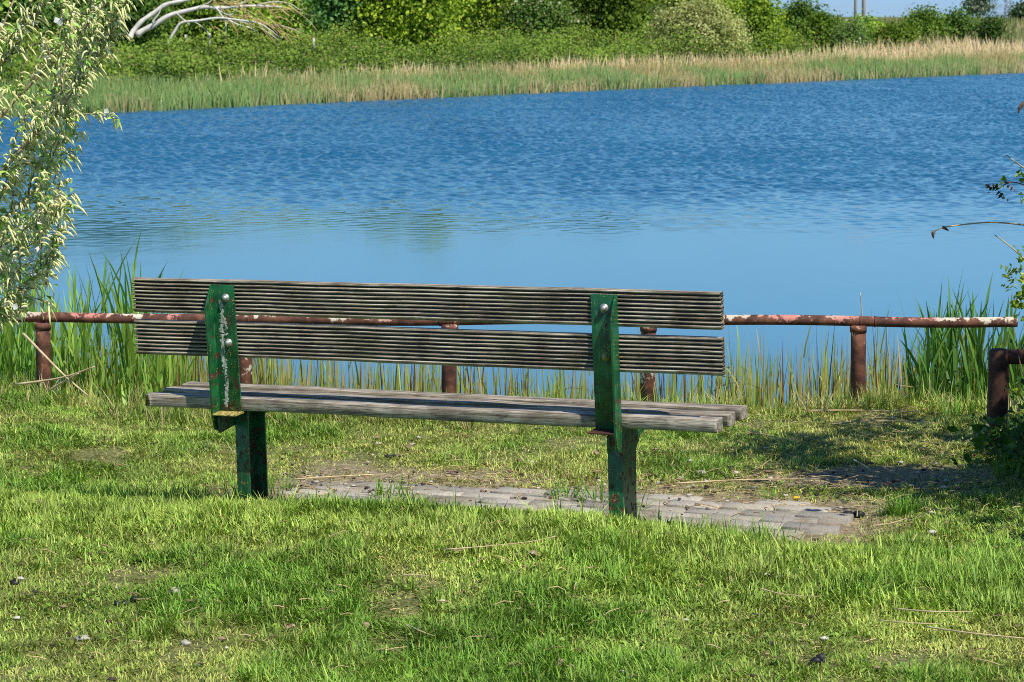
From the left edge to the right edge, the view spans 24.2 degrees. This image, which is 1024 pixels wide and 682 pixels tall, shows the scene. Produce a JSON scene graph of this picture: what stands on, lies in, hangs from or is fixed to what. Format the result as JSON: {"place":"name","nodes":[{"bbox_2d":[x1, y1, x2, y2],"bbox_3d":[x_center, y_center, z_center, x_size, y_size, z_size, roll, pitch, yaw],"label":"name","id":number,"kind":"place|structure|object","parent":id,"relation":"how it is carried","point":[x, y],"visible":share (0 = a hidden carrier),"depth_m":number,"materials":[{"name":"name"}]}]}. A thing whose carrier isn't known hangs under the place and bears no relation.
{"place":"outdoors","nodes":[
{"label":"outdoors","id":0,"kind":"place"},
{"bbox_2d":[0,73,1023,406],"bbox_3d":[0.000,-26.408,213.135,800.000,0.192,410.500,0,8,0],"label":"lake water","id":1,"kind":"structure","parent":0,"point":[824,197],"depth_m":32.90,"materials":[{"name":"blue liquid"}]},
{"bbox_2d":[0,17,1023,681],"bbox_3d":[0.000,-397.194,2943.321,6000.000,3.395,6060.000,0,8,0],"label":"ground","id":2,"kind":"structure","parent":0,"point":[412,601],"depth_m":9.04,"materials":[{"name":"green plant"}]},
{"bbox_2d":[0,0,16,10],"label":"tree","id":3,"kind":"object","parent":2,"relation":"on","point":[5,4],"visible":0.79,"depth_m":69.42,"materials":[{"name":"green plant"}]},
{"bbox_2d":[9,578,18,585],"bbox_3d":[-1.554,0.754,7.457,0.034,0.024,0.026,0,8,0],"label":"black lump","id":4,"kind":"object","parent":2,"relation":"on","point":[13,581],"visible":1,"depth_m":7.45,"materials":[{"name":"black stone"}]},
{"bbox_2d":[0,0,105,50],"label":"tree","id":5,"kind":"object","parent":2,"relation":"on","point":[50,15],"visible":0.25,"depth_m":79.08,"materials":[{"name":"green plant"}]},
{"bbox_2d":[22,333,87,395],"bbox_3d":[-1.948,0.098,10.213,0.373,0.247,0.025,5,9,32],"label":"dry stick","id":6,"kind":"object","parent":2,"relation":"on","point":[46,357],"visible":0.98,"depth_m":10.23,"materials":[{"name":"beige wood"}]},
{"bbox_2d":[15,366,94,385],"bbox_3d":[-1.952,0.148,10.219,0.432,0.116,0.023,4,9,27],"label":"dry stick","id":7,"kind":"object","parent":2,"relation":"on","point":[31,382],"visible":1,"depth_m":10.24,"materials":[{"name":"beige wood"}]},
{"bbox_2d":[48,373,78,391],"bbox_3d":[-1.915,0.176,10.220,0.020,0.112,0.264,-7,10,-40],"label":"dry stick","id":8,"kind":"object","parent":2,"relation":"on","point":[57,385],"visible":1,"depth_m":10.25,"materials":[{"name":"beige wood"}]},
{"bbox_2d":[0,0,143,333],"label":"willow bush","id":9,"kind":"object","parent":2,"relation":"on","point":[49,208],"visible":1,"depth_m":7.77,"materials":[{"name":"green plant"}]},
{"bbox_2d":[74,634,91,640],"bbox_3d":[-1.228,0.850,6.836,0.052,0.019,0.033,-1,8,-9],"label":"stone","id":10,"kind":"object","parent":2,"relation":"on","point":[85,636],"visible":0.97,"depth_m":6.83,"materials":[{"name":"white stone"}]},
{"bbox_2d":[0,228,207,413],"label":"reed clump","id":11,"kind":"object","parent":2,"relation":"on","point":[24,356],"visible":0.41,"depth_m":11.82,"materials":[{"name":"green plant"}]},
{"bbox_2d":[39,0,197,49],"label":"tree","id":12,"kind":"object","parent":2,"relation":"on","point":[149,6],"visible":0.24,"depth_m":87.00,"materials":[{"name":"green plant"}]},
{"bbox_2d":[130,596,140,602],"bbox_3d":[-1.132,0.777,7.189,0.033,0.021,0.020,0,8,0],"label":"black lump","id":13,"kind":"object","parent":2,"relation":"on","point":[134,598],"visible":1,"depth_m":7.18,"materials":[{"name":"black stone"}]},
{"bbox_2d":[170,587,184,593],"bbox_3d":[-1.014,0.758,7.239,0.049,0.026,0.029,0,8,0],"label":"stone","id":14,"kind":"object","parent":2,"relation":"on","point":[172,590],"visible":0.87,"depth_m":7.23,"materials":[{"name":"white stone"}]},
{"bbox_2d":[180,639,190,645],"bbox_3d":[-0.920,0.852,6.737,0.035,0.019,0.031,0,8,0],"label":"stone","id":15,"kind":"object","parent":2,"relation":"on","point":[184,642],"visible":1,"depth_m":6.73,"materials":[{"name":"white stone"}]},
{"bbox_2d":[132,0,301,48],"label":"tree","id":16,"kind":"object","parent":2,"relation":"on","point":[201,14],"visible":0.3,"depth_m":91.74,"materials":[{"name":"green plant"}]},
{"bbox_2d":[128,0,316,62],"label":"fallen tree","id":17,"kind":"object","parent":2,"relation":"on","point":[143,30],"visible":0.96,"depth_m":81.82,"materials":[{"name":"white wood"}]},
{"bbox_2d":[230,0,337,44],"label":"tree","id":18,"kind":"object","parent":2,"relation":"on","point":[295,17],"visible":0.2,"depth_m":94.35,"materials":[{"name":"green plant"}]},
{"bbox_2d":[287,0,381,47],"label":"shrub","id":19,"kind":"object","parent":2,"relation":"on","point":[326,16],"visible":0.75,"depth_m":90.17,"materials":[{"name":"green plant"}]},
{"bbox_2d":[294,474,385,479],"bbox_3d":[-0.666,0.527,9.293,0.370,0.012,0.021,-3,8,-20],"label":"straw stalk","id":20,"kind":"object","parent":2,"relation":"on","point":[335,476],"visible":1,"depth_m":9.27,"materials":[{"name":"beige plant"}]},
{"bbox_2d":[363,621,370,629],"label":"dry leaf","id":21,"kind":"object","parent":2,"relation":"on","point":[367,624],"visible":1,"depth_m":6.78,"materials":[{"name":"beige plant"}]},
{"bbox_2d":[331,0,413,58],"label":"tree","id":22,"kind":"object","parent":2,"relation":"on","point":[374,13],"visible":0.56,"depth_m":89.46,"materials":[{"name":"green plant"}]},
{"bbox_2d":[384,454,402,457],"bbox_3d":[-0.493,0.479,9.954,0.084,0.014,0.024,0,8,0],"label":"black lump","id":23,"kind":"object","parent":2,"relation":"on","point":[387,455],"visible":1,"depth_m":9.95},
{"bbox_2d":[403,574,428,575],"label":"straw stalk","id":24,"kind":"object","parent":2,"relation":"on","point":[413,575],"visible":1,"depth_m":7.10,"materials":[{"name":"beige plant"}]},
{"bbox_2d":[377,0,485,62],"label":"tree","id":25,"kind":"object","parent":2,"relation":"on","point":[429,15],"visible":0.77,"depth_m":88.56,"materials":[{"name":"green plant"}]},
{"bbox_2d":[131,277,746,520],"bbox_3d":[-0.272,0.405,8.371,2.229,1.246,0.434,2,8,23],"label":"park bench","id":26,"kind":"object","parent":2,"relation":"on","point":[604,351],"visible":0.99,"depth_m":8.18,"materials":[{"name":"green paint"}]},
{"bbox_2d":[438,0,475,34],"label":"shrub","id":27,"kind":"object","parent":2,"relation":"on","point":[457,19],"visible":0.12,"depth_m":102.09,"materials":[{"name":"green plant"}]},
{"bbox_2d":[0,14,978,90],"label":"bramble thicket","id":28,"kind":"object","parent":2,"relation":"on","point":[133,61],"visible":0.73,"depth_m":82.00,"materials":[{"name":"green plant"}]},
{"bbox_2d":[444,0,538,47],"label":"tree","id":29,"kind":"object","parent":2,"relation":"on","point":[481,9],"visible":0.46,"depth_m":100.36,"materials":[{"name":"green plant"}]},
{"bbox_2d":[444,536,555,549],"bbox_3d":[-0.034,0.626,7.380,0.354,0.032,0.026,-1,8,-10],"label":"straw stalk","id":30,"kind":"object","parent":2,"relation":"on","point":[495,545],"visible":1,"depth_m":7.36,"materials":[{"name":"beige plant"}]},
{"bbox_2d":[2,311,1017,405],"bbox_3d":[-0.732,0.413,11.311,6.147,1.115,0.082,1,8,4],"label":"pipe fence","id":31,"kind":"object","parent":2,"relation":"on","point":[858,325],"visible":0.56,"depth_m":11.18,"materials":[{"name":"brown metal"}]},
{"bbox_2d":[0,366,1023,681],"bbox_3d":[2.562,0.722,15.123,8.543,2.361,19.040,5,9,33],"label":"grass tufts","id":32,"kind":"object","parent":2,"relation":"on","point":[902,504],"visible":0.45,"depth_m":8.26,"materials":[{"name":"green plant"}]},
{"bbox_2d":[0,400,1023,681],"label":"lawn weeds","id":33,"kind":"object","parent":2,"relation":"on","point":[760,458],"visible":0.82,"depth_m":7.39,"materials":[{"name":"green plant"}]},
{"bbox_2d":[0,45,1023,116],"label":"reed belt","id":34,"kind":"object","parent":2,"relation":"on","point":[153,95],"visible":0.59,"depth_m":77.18,"materials":[{"name":"green plant"}]},
{"bbox_2d":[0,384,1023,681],"bbox_3d":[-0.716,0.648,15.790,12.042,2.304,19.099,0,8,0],"label":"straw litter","id":35,"kind":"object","parent":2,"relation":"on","point":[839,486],"visible":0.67,"depth_m":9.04,"materials":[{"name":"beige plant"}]},
{"bbox_2d":[52,296,1023,417],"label":"reed stubble","id":36,"kind":"object","parent":2,"relation":"on","point":[269,377],"visible":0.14,"depth_m":12.38,"materials":[{"name":"green plant"}]},
{"bbox_2d":[481,0,594,40],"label":"shrub","id":37,"kind":"object","parent":2,"relation":"on","point":[529,16],"visible":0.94,"depth_m":99.25,"materials":[{"name":"green plant"}]},
{"bbox_2d":[188,36,1023,84],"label":"dry reed belt","id":38,"kind":"object","parent":2,"relation":"on","point":[893,51],"visible":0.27,"depth_m":99.75,"materials":[{"name":"plant"}]},
{"bbox_2d":[552,0,664,51],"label":"tree","id":39,"kind":"object","parent":2,"relation":"on","point":[602,10],"visible":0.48,"depth_m":101.75,"materials":[{"name":"green plant"}]},
{"bbox_2d":[616,0,676,41],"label":"shrub","id":40,"kind":"object","parent":2,"relation":"on","point":[653,7],"visible":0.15,"depth_m":105.29,"materials":[{"name":"green plant"}]},
{"bbox_2d":[284,15,1023,55],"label":"rough grass","id":41,"kind":"structure","parent":2,"relation":"on","point":[1017,24],"depth_m":128.57,"materials":[{"name":"plant"}]},
{"bbox_2d":[610,0,735,15],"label":"tree","id":42,"kind":"object","parent":2,"relation":"on","point":[674,1],"visible":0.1,"depth_m":115.56,"materials":[{"name":"green plant"}]},
{"bbox_2d":[635,0,761,62],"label":"shrub","id":43,"kind":"object","parent":2,"relation":"on","point":[710,20],"visible":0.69,"depth_m":95.08,"materials":[{"name":"green plant"}]},
{"bbox_2d":[674,478,818,483],"bbox_3d":[0.887,0.530,9.016,0.550,0.025,0.030,0,8,-1],"label":"straw stalk","id":44,"kind":"object","parent":2,"relation":"on","point":[744,479],"visible":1,"depth_m":9.01,"materials":[{"name":"beige plant"}]},
{"bbox_2d":[720,0,814,58],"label":"shrub","id":45,"kind":"object","parent":2,"relation":"on","point":[762,14],"visible":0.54,"depth_m":101.90,"materials":[{"name":"green plant"}]},
{"bbox_2d":[747,429,797,439],"bbox_3d":[1.084,0.395,10.024,0.025,0.016,0.358,-4,9,-29],"label":"straw stalk","id":46,"kind":"object","parent":2,"relation":"on","point":[769,435],"visible":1,"depth_m":10.01,"materials":[{"name":"beige plant"}]},
{"bbox_2d":[759,588,800,595],"bbox_3d":[0.787,0.738,7.006,0.146,0.008,0.007,6,10,38],"label":"straw stalk","id":47,"kind":"object","parent":2,"relation":"on","point":[778,593],"visible":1,"depth_m":7.01,"materials":[{"name":"beige plant"}]},
{"bbox_2d":[776,473,785,478],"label":"dry leaf","id":48,"kind":"object","parent":2,"relation":"on","point":[778,476],"visible":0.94,"depth_m":9.21,"materials":[{"name":"beige plant"}]},
{"bbox_2d":[779,0,828,41],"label":"shrub","id":49,"kind":"object","parent":2,"relation":"on","point":[797,9],"visible":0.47,"depth_m":119.66,"materials":[{"name":"green plant"}]},
{"bbox_2d":[809,653,826,664],"bbox_3d":[0.814,0.845,6.351,0.047,0.033,0.024,0,8,0],"label":"black lump","id":50,"kind":"object","parent":2,"relation":"on","point":[820,658],"visible":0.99,"depth_m":6.34,"materials":[{"name":"black stone"}]},
{"bbox_2d":[789,3,850,52],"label":"shrub","id":51,"kind":"object","parent":2,"relation":"on","point":[819,20],"visible":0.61,"depth_m":112.07,"materials":[{"name":"green plant"}]},
{"bbox_2d":[805,475,840,477],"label":"straw stalk","id":52,"kind":"object","parent":2,"relation":"on","point":[821,476],"visible":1,"depth_m":9.05,"materials":[{"name":"beige plant"}]},
{"bbox_2d":[822,12,883,54],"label":"shrub","id":53,"kind":"object","parent":2,"relation":"on","point":[851,34],"visible":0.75,"depth_m":109.02,"materials":[{"name":"green plant"}]},
{"bbox_2d":[843,510,864,517],"bbox_3d":[1.220,0.617,8.521,0.083,0.025,0.038,0,8,0],"label":"black lump","id":54,"kind":"object","parent":2,"relation":"on","point":[860,513],"visible":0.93,"depth_m":8.51,"materials":[{"name":"black stone"}]},
{"bbox_2d":[854,0,856,20],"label":"utility pole","id":55,"kind":"object","parent":2,"relation":"on","point":[855,5],"visible":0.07,"depth_m":126.70,"materials":[{"name":"white wood"}]},
{"bbox_2d":[853,459,870,469],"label":"straw stalk","id":56,"kind":"object","parent":2,"relation":"on","point":[861,463],"visible":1,"depth_m":9.35,"materials":[{"name":"beige plant"}]},
{"bbox_2d":[838,8,886,37],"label":"shrub","id":57,"kind":"object","parent":2,"relation":"on","point":[870,24],"visible":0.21,"depth_m":119.30,"materials":[{"name":"green plant"}]},
{"bbox_2d":[806,410,918,411],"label":"straw stalk","id":58,"kind":"object","parent":2,"relation":"on","point":[862,410],"visible":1,"depth_m":10.63,"materials":[{"name":"beige plant"}]},
{"bbox_2d":[862,0,865,16],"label":"utility pole","id":59,"kind":"object","parent":2,"relation":"on","point":[864,6],"visible":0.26,"depth_m":122.73,"materials":[{"name":"white wood"}]},
{"bbox_2d":[876,466,886,472],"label":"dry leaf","id":60,"kind":"object","parent":2,"relation":"on","point":[880,468],"visible":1,"depth_m":9.33,"materials":[{"name":"plant"}]},
{"bbox_2d":[832,420,936,424],"bbox_3d":[1.607,0.348,10.284,0.449,0.026,0.105,2,8,14],"label":"straw stalk","id":61,"kind":"object","parent":2,"relation":"on","point":[879,420],"visible":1,"depth_m":10.31,"materials":[{"name":"beige plant"}]},
{"bbox_2d":[877,518,906,525],"bbox_3d":[1.299,0.623,8.203,0.153,0.013,0.017,-7,10,-41],"label":"straw stalk","id":62,"kind":"object","parent":2,"relation":"on","point":[891,522],"visible":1,"depth_m":8.21,"materials":[{"name":"beige plant"}]},
{"bbox_2d":[863,15,930,49],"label":"shrub","id":63,"kind":"object","parent":2,"relation":"on","point":[893,27],"visible":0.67,"depth_m":117.01,"materials":[{"name":"green plant"}]},
{"bbox_2d":[879,620,937,623],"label":"straw stalk","id":64,"kind":"object","parent":2,"relation":"on","point":[907,622],"visible":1,"depth_m":6.63,"materials":[{"name":"beige plant"}]},
{"bbox_2d":[897,1,957,44],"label":"shrub","id":65,"kind":"object","parent":2,"relation":"on","point":[926,16],"visible":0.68,"depth_m":126.59,"materials":[{"name":"green plant"}]},
{"bbox_2d":[927,529,935,534],"bbox_3d":[1.431,0.653,8.140,0.029,0.018,0.030,-7,10,-42],"label":"stone","id":66,"kind":"object","parent":2,"relation":"on","point":[931,531],"visible":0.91,"depth_m":8.13,"materials":[{"name":"white stone"}]},
{"bbox_2d":[896,608,972,611],"bbox_3d":[1.196,0.769,6.793,0.221,0.020,0.062,3,8,19],"label":"straw stalk","id":67,"kind":"object","parent":2,"relation":"on","point":[929,611],"visible":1,"depth_m":6.78,"materials":[{"name":"beige plant"}]},
{"bbox_2d":[939,4,980,42],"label":"shrub","id":68,"kind":"object","parent":2,"relation":"on","point":[962,26],"visible":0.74,"depth_m":128.19,"materials":[{"name":"green plant"}]},
{"bbox_2d":[898,273,1023,403],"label":"reed clump","id":69,"kind":"object","parent":2,"relation":"on","point":[948,365],"visible":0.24,"depth_m":11.71,"materials":[{"name":"green plant"}]},
{"bbox_2d":[926,626,1023,638],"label":"straw stalk","id":70,"kind":"object","parent":2,"relation":"on","point":[971,632],"visible":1,"depth_m":6.47,"materials":[{"name":"beige plant"}]},
{"bbox_2d":[959,0,996,19],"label":"tree","id":71,"kind":"object","parent":2,"relation":"on","point":[977,7],"visible":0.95,"depth_m":325.89,"materials":[{"name":"green plant"}]},
{"bbox_2d":[947,169,1023,474],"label":"bramble bush","id":72,"kind":"object","parent":2,"relation":"on","point":[1002,440],"visible":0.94,"depth_m":9.17,"materials":[{"name":"green plant"}]},
{"bbox_2d":[931,222,1023,238],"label":"twig","id":73,"kind":"object","parent":72,"relation":"attached to","point":[934,231],"visible":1,"depth_m":9.62,"materials":[{"name":"brown wood"}]},
{"bbox_2d":[995,235,1023,257],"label":"dry reed stalk","id":74,"kind":"object","parent":72,"relation":"attached to","point":[1009,246],"visible":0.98,"depth_m":9.53,"materials":[{"name":"beige plant"}]},
{"bbox_2d":[1018,101,1023,113],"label":"dry reed stalk","id":75,"kind":"object","parent":72,"relation":"attached to","point":[1021,105],"visible":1,"depth_m":9.56,"materials":[{"name":"beige plant"}]},
{"bbox_2d":[970,8,1014,45],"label":"shrub","id":76,"kind":"object","parent":2,"relation":"on","point":[991,25],"visible":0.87,"depth_m":126.93,"materials":[{"name":"green plant"}]},
{"bbox_2d":[992,0,1007,17],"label":"power pylon","id":77,"kind":"object","parent":2,"relation":"on","point":[996,2],"visible":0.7,"depth_m":891.08,"materials":[{"name":"metal"}]},
{"bbox_2d":[986,348,1023,434],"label":"pipe fence","id":78,"kind":"object","parent":2,"relation":"on","point":[1001,360],"visible":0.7,"depth_m":9.83,"materials":[{"name":"brown metal"}]},
{"bbox_2d":[1003,0,1011,17],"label":"power pylon","id":79,"kind":"object","parent":2,"relation":"on","point":[1010,2],"visible":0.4,"depth_m":1484.08,"materials":[{"name":"metal"}]},
{"bbox_2d":[1004,0,1023,19],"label":"tree","id":80,"kind":"object","parent":2,"relation":"on","point":[1017,10],"visible":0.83,"depth_m":256.96,"materials":[{"name":"green plant"}]},
{"bbox_2d":[270,481,853,540],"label":"paving","id":81,"kind":"structure","parent":0,"point":[809,516],"depth_m":8.74,"materials":[{"name":"grey stone"}]},
{"bbox_2d":[772,2,1003,14],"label":"power cable","id":82,"kind":"object","parent":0,"point":[900,10],"visible":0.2,"depth_m":416.01,"materials":[{"name":"black"}]},
{"bbox_2d":[769,0,1023,16],"label":"sky","id":83,"kind":"structure","parent":0,"point":[893,7],"materials":[{"name":"blue"}]}
]}

